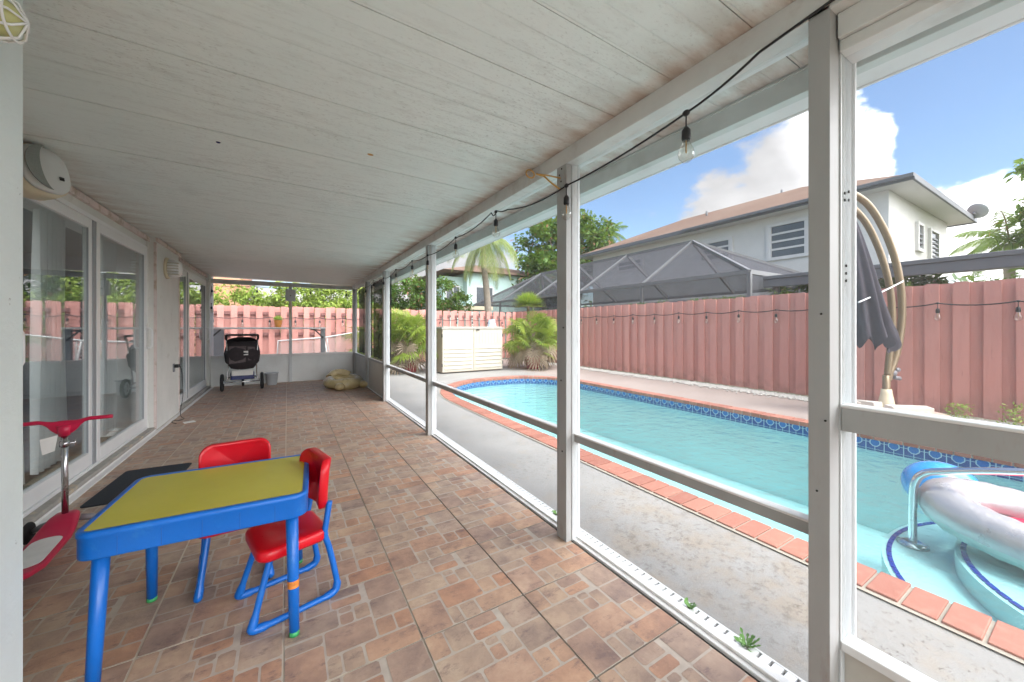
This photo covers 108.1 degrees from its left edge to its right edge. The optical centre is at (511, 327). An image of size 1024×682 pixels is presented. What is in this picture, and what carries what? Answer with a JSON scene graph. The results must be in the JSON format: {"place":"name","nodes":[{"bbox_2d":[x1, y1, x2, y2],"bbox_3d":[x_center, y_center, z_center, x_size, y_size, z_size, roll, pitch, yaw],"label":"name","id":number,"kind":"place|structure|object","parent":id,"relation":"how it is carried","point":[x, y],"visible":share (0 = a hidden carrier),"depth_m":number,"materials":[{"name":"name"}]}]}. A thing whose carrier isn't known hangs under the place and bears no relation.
{"place":"outdoors","nodes":[
{"label":"outdoors","id":0,"kind":"place"},
{"bbox_2d":[23,380,756,681],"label":"patio floor","id":1,"kind":"structure","parent":0,"point":[452,566],"depth_m":1.68,"materials":[{"name":"tile"}]},
{"bbox_2d":[23,414,112,579],"bbox_3d":[-2.369,0.857,1.872,0.380,0.686,0.791,0,0,-35],"label":"kick scooter","id":2,"kind":"object","parent":1,"relation":"on","point":[47,541],"visible":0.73,"depth_m":2.04,"materials":[{"name":"plastic"}]},
{"bbox_2d":[80,463,191,507],"bbox_3d":[-2.847,1.196,2.870,0.430,0.009,0.720,0,0,-28],"label":"doormat","id":3,"kind":"object","parent":1,"relation":"on","point":[109,493],"visible":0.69,"depth_m":2.87,"materials":[{"name":"rubber"}]},
{"bbox_2d":[75,454,308,681],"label":"kids table","id":4,"kind":"object","parent":1,"relation":"on","point":[150,514],"visible":0.94,"depth_m":1.39,"materials":[{"name":"blue plastic"}]},
{"bbox_2d":[193,437,273,602],"bbox_3d":[-1.353,0.895,1.821,0.304,0.615,0.352,0,0,-36],"label":"kids chair","id":5,"kind":"object","parent":1,"relation":"on","point":[236,451],"visible":0.41,"depth_m":1.88,"materials":[{"name":"red plastic"}]},
{"bbox_2d":[220,334,263,391],"bbox_3d":[-5.320,0.659,7.334,0.690,1.082,0.981,0,0,-35],"label":"stroller","id":6,"kind":"object","parent":1,"relation":"on","point":[241,353],"visible":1,"depth_m":7.04,"materials":[{"name":"fabric"}]},
{"bbox_2d":[265,372,278,384],"bbox_3d":[-5.044,1.073,7.795,0.250,0.255,0.250,0,0,-31],"label":"plastic bin","id":7,"kind":"object","parent":1,"relation":"on","point":[271,378],"visible":1,"depth_m":7.71,"materials":[{"name":"grey plastic"}]},
{"bbox_2d":[234,447,340,634],"bbox_3d":[-0.996,0.895,1.653,0.304,0.615,0.352,0,0,45],"label":"kids chair","id":8,"kind":"object","parent":1,"relation":"on","point":[266,543],"visible":0.93,"depth_m":1.63,"materials":[{"name":"red plastic"}]},
{"bbox_2d":[323,369,367,390],"bbox_3d":[-3.347,1.038,7.436,0.784,0.377,0.753,0,0,45],"label":"gold float","id":9,"kind":"object","parent":1,"relation":"on","point":[340,379],"visible":1,"depth_m":7.29,"materials":[{"name":"plastic"}]},
{"bbox_2d":[368,388,759,681],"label":"floor joint","id":10,"kind":"object","parent":1,"relation":"on","point":[710,645],"visible":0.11,"depth_m":1.72,"materials":[{"name":"grey concrete"}]},
{"bbox_2d":[211,0,1023,681],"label":"screen enclosure","id":11,"kind":"object","parent":1,"relation":"on","point":[839,38],"visible":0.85,"depth_m":1.13,"materials":[{"name":"paint"}]},
{"bbox_2d":[210,285,350,310],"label":"string lights","id":12,"kind":"object","parent":11,"relation":"hanging from","point":[266,287],"visible":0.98,"depth_m":7.96,"materials":[{"name":"black plastic"}]},
{"bbox_2d":[285,289,295,319],"bbox_3d":[-4.864,-0.500,8.155,0.190,0.680,0.070,0,0,-31],"label":"junction box","id":13,"kind":"object","parent":11,"relation":"attached to","point":[290,295],"visible":1,"depth_m":8.14,"materials":[{"name":"beige plastic"}]},
{"bbox_2d":[359,284,372,355],"bbox_3d":[-3.274,-0.155,8.253,0.071,1.470,1.512,0,0,-31],"label":"shade cloth","id":14,"kind":"object","parent":11,"relation":"hanging from","point":[362,322],"visible":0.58,"depth_m":8.53,"materials":[{"name":"grey fabric"}]},
{"bbox_2d":[373,275,391,361],"bbox_3d":[-2.409,-0.155,6.825,0.071,1.470,1.452,0,0,-31],"label":"shade cloth","id":15,"kind":"object","parent":11,"relation":"hanging from","point":[378,317],"visible":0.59,"depth_m":6.91,"materials":[{"name":"black fabric"}]},
{"bbox_2d":[525,169,560,188],"bbox_3d":[0.177,-0.841,2.116,0.205,0.121,0.036,0,0,-2],"label":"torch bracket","id":16,"kind":"object","parent":11,"relation":"attached to","point":[546,178],"visible":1,"depth_m":2.11,"materials":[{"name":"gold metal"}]},
{"bbox_2d":[353,0,834,295],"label":"string lights","id":17,"kind":"object","parent":11,"relation":"hanging from","point":[686,135],"visible":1,"depth_m":1.47,"materials":[{"name":"black plastic"}]},
{"bbox_2d":[23,349,1023,647],"bbox_3d":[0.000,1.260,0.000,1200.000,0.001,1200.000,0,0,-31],"label":"ground","id":18,"kind":"structure","parent":0,"point":[75,451],"depth_m":3.84,"materials":[{"name":"grey concrete"}]},
{"bbox_2d":[0,0,213,681],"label":"house","id":19,"kind":"structure","parent":18,"relation":"on","point":[164,324],"depth_m":3.17,"materials":[{"name":"paint"}]},
{"bbox_2d":[0,0,29,43],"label":"caged light","id":20,"kind":"object","parent":19,"relation":"attached to","point":[14,23],"visible":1,"depth_m":0.86,"materials":[{"name":"yellow glass"}]},
{"bbox_2d":[23,443,24,484],"bbox_3d":[-3.391,0.100,2.477,0.083,2.000,0.275,0,0,-31],"label":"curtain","id":21,"kind":"object","parent":19,"relation":"hanging from","point":[23,467],"visible":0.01,"depth_m":2.60,"materials":[{"name":"fabric"}]},
{"bbox_2d":[23,143,70,200],"bbox_3d":[-2.786,-0.892,2.138,0.340,0.304,0.238,0,0,3],"label":"wall speaker","id":22,"kind":"object","parent":19,"relation":"attached to","point":[46,176],"depth_m":2.11,"materials":[{"name":"beige plastic"}]},
{"bbox_2d":[29,208,68,474],"bbox_3d":[-3.684,0.100,2.960,0.076,2.000,0.484,0,0,-31],"label":"curtain","id":23,"kind":"object","parent":19,"relation":"hanging from","point":[47,385],"visible":0.93,"depth_m":2.87,"materials":[{"name":"fabric"}]},
{"bbox_2d":[23,197,152,517],"bbox_3d":[-3.492,0.115,3.059,0.193,2.080,2.750,0,0,-31],"label":"sliding door","id":24,"kind":"structure","parent":19,"relation":"in","point":[94,452],"depth_m":3.10,"materials":[{"name":"white metal"}]},
{"bbox_2d":[100,239,116,436],"bbox_3d":[-4.254,0.100,3.901,0.083,2.000,0.440,0,0,-31],"label":"curtain","id":25,"kind":"object","parent":19,"relation":"hanging from","point":[108,316],"visible":0.85,"depth_m":3.86,"materials":[{"name":"fabric"}]},
{"bbox_2d":[163,258,182,278],"bbox_3d":[-4.306,-0.750,4.735,0.155,0.270,0.270,0,0,-31],"label":"vent hood","id":26,"kind":"object","parent":19,"relation":"attached to","point":[172,268],"visible":1,"depth_m":4.66,"materials":[{"name":"beige plastic"}]},
{"bbox_2d":[173,363,179,371],"bbox_3d":[-4.526,0.540,5.007,0.060,0.110,0.085,0,0,-31],"label":"wall outlet","id":27,"kind":"object","parent":19,"relation":"attached to","point":[176,365],"depth_m":4.98,"materials":[{"name":"grey plastic"}]},
{"bbox_2d":[172,367,182,423],"bbox_3d":[-4.346,0.859,4.852,0.102,0.682,0.606,0,0,-31],"label":"power cord","id":28,"kind":"object","parent":27,"relation":"attached to","point":[182,399],"visible":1,"depth_m":5.05,"materials":[{"name":"black plastic"}]},
{"bbox_2d":[180,268,209,404],"bbox_3d":[-5.438,0.115,6.276,0.193,2.080,2.470,0,0,-31],"label":"sliding door","id":29,"kind":"structure","parent":19,"relation":"in","point":[193,328],"depth_m":6.35,"materials":[{"name":"white glass"}]},
{"bbox_2d":[23,0,1023,286],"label":"patio roof","id":30,"kind":"structure","parent":19,"relation":"attached to","point":[339,142],"depth_m":1.69,"materials":[{"name":"paint"}]},
{"bbox_2d":[213,283,234,305],"bbox_3d":[-9.411,-0.226,11.545,2.441,2.855,1.798,0,0,-31],"label":"bush","id":31,"kind":"object","parent":18,"relation":"on","point":[216,297],"visible":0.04,"depth_m":11.77,"materials":[{"name":"green plant"}]},
{"bbox_2d":[213,277,251,305],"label":"pink house","id":32,"kind":"structure","parent":18,"relation":"on","point":[224,288],"depth_m":15.99,"materials":[{"name":"ceramic"}]},
{"bbox_2d":[215,279,285,349],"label":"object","id":33,"kind":"object","parent":18,"relation":"on","point":[236,296],"visible":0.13,"depth_m":11.85,"materials":[{"name":"green plant"}]},
{"bbox_2d":[259,281,335,345],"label":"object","id":34,"kind":"object","parent":18,"relation":"on","point":[278,298],"visible":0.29,"depth_m":12.30,"materials":[{"name":"green plant"}]},
{"bbox_2d":[298,284,351,343],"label":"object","id":35,"kind":"object","parent":18,"relation":"on","point":[344,301],"visible":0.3,"depth_m":12.88,"materials":[{"name":"green plant"}]},
{"bbox_2d":[247,288,414,350],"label":"grey roof house","id":36,"kind":"structure","parent":18,"relation":"on","point":[268,290],"depth_m":20.33,"materials":[{"name":"white paint"}]},
{"bbox_2d":[327,287,372,327],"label":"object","id":37,"kind":"object","parent":18,"relation":"on","point":[336,298],"visible":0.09,"depth_m":13.42,"materials":[{"name":"green plant"}]},
{"bbox_2d":[213,305,515,362],"bbox_3d":[-6.423,0.288,10.719,15.254,1.824,0.218,0,0,-31],"label":"wooden fence","id":38,"kind":"object","parent":18,"relation":"on","point":[268,339],"visible":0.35,"depth_m":10.85,"materials":[{"name":"paint"}]},
{"bbox_2d":[273,316,283,326],"bbox_3d":[-6.504,-0.180,10.323,0.317,0.359,0.314,0,0,-31],"label":"orange planter","id":39,"kind":"object","parent":38,"relation":"hanging from","point":[277,321],"visible":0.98,"depth_m":10.26,"materials":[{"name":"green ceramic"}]},
{"bbox_2d":[213,316,502,326],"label":"string lights","id":40,"kind":"object","parent":38,"relation":"attached to","point":[295,323],"visible":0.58,"depth_m":10.96,"materials":[{"name":"black plastic"}]},
{"bbox_2d":[358,274,473,314],"bbox_3d":[-3.687,-0.622,14.684,4.827,3.666,2.556,0,0,-31],"label":"leafy tree","id":41,"kind":"object","parent":18,"relation":"on","point":[419,297],"visible":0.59,"depth_m":14.60,"materials":[{"name":"green plant"}]},
{"bbox_2d":[447,306,492,311],"bbox_3d":[-2.556,0.090,18.324,2.600,2.220,2.000,0,0,-31],"label":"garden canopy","id":42,"kind":"object","parent":18,"relation":"on","point":[478,308],"visible":0.1,"depth_m":17.79,"materials":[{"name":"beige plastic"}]},
{"bbox_2d":[447,238,519,326],"bbox_3d":[-1.307,-1.520,15.821,3.588,5.471,3.048,0,0,-31],"label":"palm tree","id":43,"kind":"object","parent":18,"relation":"on","point":[482,253],"visible":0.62,"depth_m":15.85,"materials":[{"name":"green plant"}]},
{"bbox_2d":[411,265,556,340],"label":"mint house","id":44,"kind":"structure","parent":18,"relation":"on","point":[475,289],"depth_m":22.93,"materials":[{"name":"teal paint"}]},
{"bbox_2d":[445,286,459,303],"bbox_3d":[-3.596,-2.000,22.553,0.960,1.100,0.084,0,0,-31],"label":"window","id":45,"kind":"structure","parent":44,"relation":"in","point":[447,295],"depth_m":22.48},
{"bbox_2d":[475,286,493,302],"bbox_3d":[-1.702,-2.000,22.998,1.260,1.100,0.084,0,0,-31],"label":"window","id":46,"kind":"structure","parent":44,"relation":"in","point":[479,293],"depth_m":22.83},
{"bbox_2d":[511,208,617,309],"bbox_3d":[3.397,-3.694,25.416,8.550,9.877,6.545,0,0,-31],"label":"leafy tree","id":47,"kind":"object","parent":18,"relation":"on","point":[542,258],"visible":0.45,"depth_m":24.17,"materials":[{"name":"green plant"}]},
{"bbox_2d":[593,216,627,242],"bbox_3d":[8.044,-3.854,30.838,3.054,10.141,3.324,0,0,-31],"label":"palm tree","id":48,"kind":"object","parent":18,"relation":"on","point":[616,234],"visible":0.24,"depth_m":30.52,"materials":[{"name":"green plant"}]},
{"bbox_2d":[473,240,805,350],"bbox_3d":[3.774,-0.850,15.977,5.080,4.101,14.650,0,0,-31],"label":"screen cage","id":49,"kind":"object","parent":18,"relation":"on","point":[714,259],"visible":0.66,"depth_m":12.35,"materials":[{"name":"metal"}]},
{"bbox_2d":[440,375,1023,664],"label":"pool coping","id":50,"kind":"object","parent":18,"relation":"on","point":[1007,638],"visible":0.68,"depth_m":2.30,"materials":[{"name":"brick"}]},
{"bbox_2d":[512,278,1023,423],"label":"wooden fence","id":51,"kind":"object","parent":18,"relation":"on","point":[964,355],"visible":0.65,"depth_m":6.45,"materials":[{"name":"paint"}]},
{"bbox_2d":[522,300,1023,322],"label":"string lights","id":52,"kind":"object","parent":51,"relation":"attached to","point":[1017,309],"visible":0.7,"depth_m":6.37,"materials":[{"name":"black plastic"}]},
{"bbox_2d":[628,272,1022,304],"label":"creeper","id":53,"kind":"object","parent":51,"relation":"attached to","point":[908,284],"visible":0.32,"depth_m":6.78,"materials":[{"name":"green plant"}]},
{"bbox_2d":[580,172,977,305],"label":"white house","id":54,"kind":"structure","parent":18,"relation":"on","point":[919,214],"depth_m":13.98,"materials":[{"name":"white paint"}]},
{"bbox_2d":[616,256,643,271],"bbox_3d":[6.305,-3.350,19.945,0.080,0.640,1.840,0,0,-31],"label":"window","id":55,"kind":"structure","parent":54,"relation":"in","point":[636,260],"depth_m":19.97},
{"bbox_2d":[697,236,732,263],"bbox_3d":[8.712,-3.300,15.967,0.080,0.940,1.540,0,0,-31],"label":"window","id":56,"kind":"structure","parent":54,"relation":"in","point":[726,243],"depth_m":15.68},
{"bbox_2d":[766,216,807,261],"bbox_3d":[10.123,-3.225,13.636,0.080,1.390,1.390,0,0,-31],"label":"window","id":57,"kind":"structure","parent":54,"relation":"in","point":[788,239],"depth_m":13.65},
{"bbox_2d":[915,221,924,252],"bbox_3d":[14.206,-3.150,12.933,0.740,1.000,0.100,0,0,-31],"label":"window","id":58,"kind":"structure","parent":54,"relation":"in","point":[919,226],"depth_m":12.81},
{"bbox_2d":[928,228,939,277],"bbox_3d":[15.789,-2.775,13.891,1.240,1.750,0.100,0,0,-31],"label":"window","id":59,"kind":"structure","parent":54,"relation":"in","point":[933,235],"depth_m":13.83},
{"bbox_2d":[967,203,988,217],"bbox_3d":[18.128,-4.540,14.443,0.400,0.540,0.579,0,0,-31],"label":"satellite dish","id":60,"kind":"object","parent":54,"relation":"attached to","point":[978,210],"visible":0.91,"depth_m":14.37,"materials":[{"name":"plastic"}]},
{"bbox_2d":[590,273,985,305],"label":"treeline","id":61,"kind":"object","parent":18,"relation":"on","point":[961,279],"depth_m":34.29,"materials":[{"name":"green plant"}]},
{"bbox_2d":[767,273,955,294],"bbox_3d":[8.193,-0.101,8.906,3.586,2.622,2.110,0,0,34],"label":"hedge","id":62,"kind":"object","parent":18,"relation":"on","point":[919,279],"visible":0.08,"depth_m":8.10,"materials":[{"name":"green plant"}]},
{"bbox_2d":[763,249,1023,294],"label":"neighbour patio roof","id":63,"kind":"structure","parent":18,"relation":"on","point":[1006,259],"depth_m":6.25,"materials":[{"name":"metal"}]},
{"bbox_2d":[948,210,1023,279],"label":"palm tree","id":64,"kind":"object","parent":18,"relation":"on","point":[992,237],"visible":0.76,"depth_m":11.99,"materials":[{"name":"green plant"}]},
{"bbox_2d":[991,155,1023,276],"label":"leafy tree","id":65,"kind":"object","parent":18,"relation":"on","point":[1019,169],"visible":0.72,"depth_m":11.58,"materials":[{"name":"green plant"}]},
{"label":"gravel bed","id":66,"kind":"structure","parent":18,"relation":"on","visible":0},
{"bbox_2d":[543,362,1020,425],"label":"gravel","id":67,"kind":"structure","parent":66,"relation":"on","point":[762,393],"depth_m":7.47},
{"bbox_2d":[944,402,973,418],"bbox_3d":[5.835,1.089,4.844,0.174,0.221,0.271,0,0,-31],"label":"sprout","id":68,"kind":"object","parent":67,"relation":"on","point":[963,406],"visible":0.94,"depth_m":4.84,"materials":[{"name":"green plant"}]},
{"bbox_2d":[995,402,1023,425],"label":"sprout","id":69,"kind":"object","parent":67,"relation":"on","point":[1014,413],"visible":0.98,"depth_m":4.48,"materials":[{"name":"green plant"}]},
{"bbox_2d":[252,22,1023,306],"label":"sky","id":70,"kind":"structure","parent":0,"point":[954,119],"materials":[{"name":"blue"}]},
{"bbox_2d":[390,359,1023,681],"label":"pool deck","id":71,"kind":"structure","parent":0,"point":[732,581],"depth_m":2.01,"materials":[{"name":"concrete"}]},
{"bbox_2d":[213,327,325,355],"bbox_3d":[-5.783,0.598,8.774,2.450,1.205,0.440,0,0,-31],"label":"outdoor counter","id":72,"kind":"object","parent":71,"relation":"on","point":[218,341],"visible":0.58,"depth_m":8.34,"materials":[{"name":"metal"}]},
{"bbox_2d":[277,331,358,353],"bbox_3d":[-5.169,0.645,10.135,2.190,1.120,0.334,0,0,-31],"label":"wire panel","id":73,"kind":"object","parent":71,"relation":"on","point":[316,338],"visible":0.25,"depth_m":9.94,"materials":[{"name":"paint"}]},
{"bbox_2d":[338,308,399,361],"bbox_3d":[-3.927,0.375,10.436,1.894,2.026,1.888,0,0,-31],"label":"potted palm","id":74,"kind":"object","parent":71,"relation":"on","point":[358,341],"visible":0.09,"depth_m":10.07,"materials":[{"name":"green plant"}]},
{"bbox_2d":[371,307,438,374],"bbox_3d":[-2.798,0.449,10.106,2.137,2.064,1.953,0,0,22],"label":"potted palm","id":75,"kind":"object","parent":71,"relation":"on","point":[407,354],"visible":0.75,"depth_m":9.72,"materials":[{"name":"green plant"}]},
{"bbox_2d":[436,327,503,372],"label":"storage shed","id":76,"kind":"structure","parent":71,"relation":"on","point":[461,349],"depth_m":10.04,"materials":[{"name":"plastic"}]},
{"bbox_2d":[441,329,473,371],"bbox_3d":[-1.439,0.607,9.888,0.911,1.125,0.048,0,0,-31],"label":"door","id":77,"kind":"structure","parent":76,"relation":"in","point":[457,344],"depth_m":9.87,"materials":[{"name":"plastic"}]},
{"bbox_2d":[474,329,502,369],"bbox_3d":[-0.649,0.607,10.366,0.911,1.125,0.048,0,0,-31],"label":"door","id":78,"kind":"structure","parent":76,"relation":"in","point":[487,342],"depth_m":10.34,"materials":[{"name":"plastic"}]},
{"bbox_2d":[487,320,495,326],"bbox_3d":[-0.599,-0.127,10.975,0.278,0.214,0.278,0,0,6],"label":"bucket","id":79,"kind":"object","parent":76,"relation":"on","point":[491,323],"visible":1,"depth_m":10.88,"materials":[{"name":"white plastic"}]},
{"bbox_2d":[510,291,546,351],"bbox_3d":[0.499,0.014,11.534,1.252,2.372,1.249,0,0,-31],"label":"ball plant","id":80,"kind":"object","parent":71,"relation":"on","point":[528,300],"visible":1,"depth_m":11.33,"materials":[{"name":"green plant"}]},
{"bbox_2d":[502,310,556,371],"bbox_3d":[0.544,0.413,10.985,2.028,2.098,2.075,0,0,27],"label":"potted palm","id":81,"kind":"object","parent":71,"relation":"on","point":[540,337],"visible":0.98,"depth_m":10.67,"materials":[{"name":"green plant"}]},
{"bbox_2d":[439,376,1023,663],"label":"coping mortar","id":82,"kind":"object","parent":71,"relation":"on","point":[944,612],"visible":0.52,"depth_m":1.77,"materials":[{"name":"concrete"}]},
{"bbox_2d":[934,412,951,416],"bbox_3d":[5.114,1.169,5.070,1.240,0.083,1.240,0,0,-31],"label":"umbrella base pad","id":83,"kind":"object","parent":71,"relation":"on","point":[936,413],"visible":0.02,"depth_m":4.84,"materials":[{"name":"white concrete"}]},
{"bbox_2d":[856,400,882,406],"bbox_3d":[4.954,1.071,5.178,0.138,0.104,0.318,-4,-3,-1],"label":"weight block","id":84,"kind":"object","parent":83,"relation":"on","point":[871,403],"depth_m":5.08,"materials":[{"name":"white concrete"}]},
{"bbox_2d":[856,191,905,407],"bbox_3d":[4.902,-0.327,5.046,1.189,3.043,0.766,0,0,-6],"label":"cantilever umbrella","id":85,"kind":"object","parent":83,"relation":"on","point":[878,322],"visible":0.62,"depth_m":4.95,"materials":[{"name":"grey fabric"}]},
{"bbox_2d":[884,404,933,413],"bbox_3d":[5.210,1.068,4.869,0.513,0.091,0.130,3,4,4],"label":"weight block","id":86,"kind":"object","parent":83,"relation":"on","point":[922,409],"depth_m":4.82,"materials":[{"name":"white concrete"}]},
{"bbox_2d":[456,383,1020,491],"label":"pool water","id":87,"kind":"structure","parent":0,"point":[513,384],"depth_m":6.78,"materials":[{"name":"teal liquid"}]},
{"bbox_2d":[900,461,977,493],"bbox_3d":[3.590,1.330,3.107,0.470,0.400,0.470,0,0,-31],"label":"float","id":88,"kind":"object","parent":87,"relation":"on","point":[909,472],"visible":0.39,"depth_m":3.13,"materials":[{"name":"blue plastic"}]},
{"bbox_2d":[918,477,1023,569],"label":"pool float","id":89,"kind":"object","parent":87,"relation":"on","point":[986,517],"visible":1,"depth_m":2.42,"materials":[{"name":"white plastic"}]},
{"bbox_2d":[455,384,1023,629],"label":"pool basin","id":90,"kind":"object","parent":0,"point":[941,568],"visible":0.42,"depth_m":4.81,"materials":[{"name":"liquid"}]},
{"bbox_2d":[454,379,1023,481],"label":"waterline tile","id":91,"kind":"object","parent":90,"relation":"attached to","point":[908,452],"visible":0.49,"depth_m":4.98,"materials":[{"name":"blue tile"}]},
{"bbox_2d":[886,522,935,580],"bbox_3d":[3.251,1.575,2.257,2.672,0.006,1.336,0,0,-31],"label":"step edge tile","id":92,"kind":"object","parent":90,"relation":"on","point":[894,536],"visible":0.38,"depth_m":2.67,"materials":[{"name":"blue tile"}]},
{"bbox_2d":[896,467,1023,551],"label":"pool handrail","id":93,"kind":"object","parent":90,"relation":"on","point":[911,541],"visible":1,"depth_m":2.65,"materials":[{"name":"silver metal"}]},
{"bbox_2d":[960,542,1023,609],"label":"step edge tile","id":94,"kind":"object","parent":90,"relation":"on","point":[963,550],"visible":0.52,"depth_m":2.17,"materials":[{"name":"blue tile"}]},
{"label":"drain channel","id":95,"kind":"structure","parent":0,"visible":0},
{"bbox_2d":[390,398,805,681],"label":"drain grate","id":96,"kind":"object","parent":95,"relation":"on","point":[769,661],"visible":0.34,"depth_m":1.75,"materials":[{"name":"paint"}]},
{"bbox_2d":[684,597,697,609],"bbox_3d":[0.762,1.184,1.583,0.051,0.028,0.052,0,0,13],"label":"weed","id":97,"kind":"object","parent":96,"relation":"on","point":[689,606],"visible":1,"depth_m":1.59,"materials":[{"name":"green plant"}]},
{"bbox_2d":[733,627,760,651],"bbox_3d":[0.883,1.177,1.396,0.083,0.043,0.077,0,0,-31],"label":"weed","id":98,"kind":"object","parent":95,"relation":"on","point":[749,642],"visible":1,"depth_m":1.40,"materials":[{"name":"green plant"}]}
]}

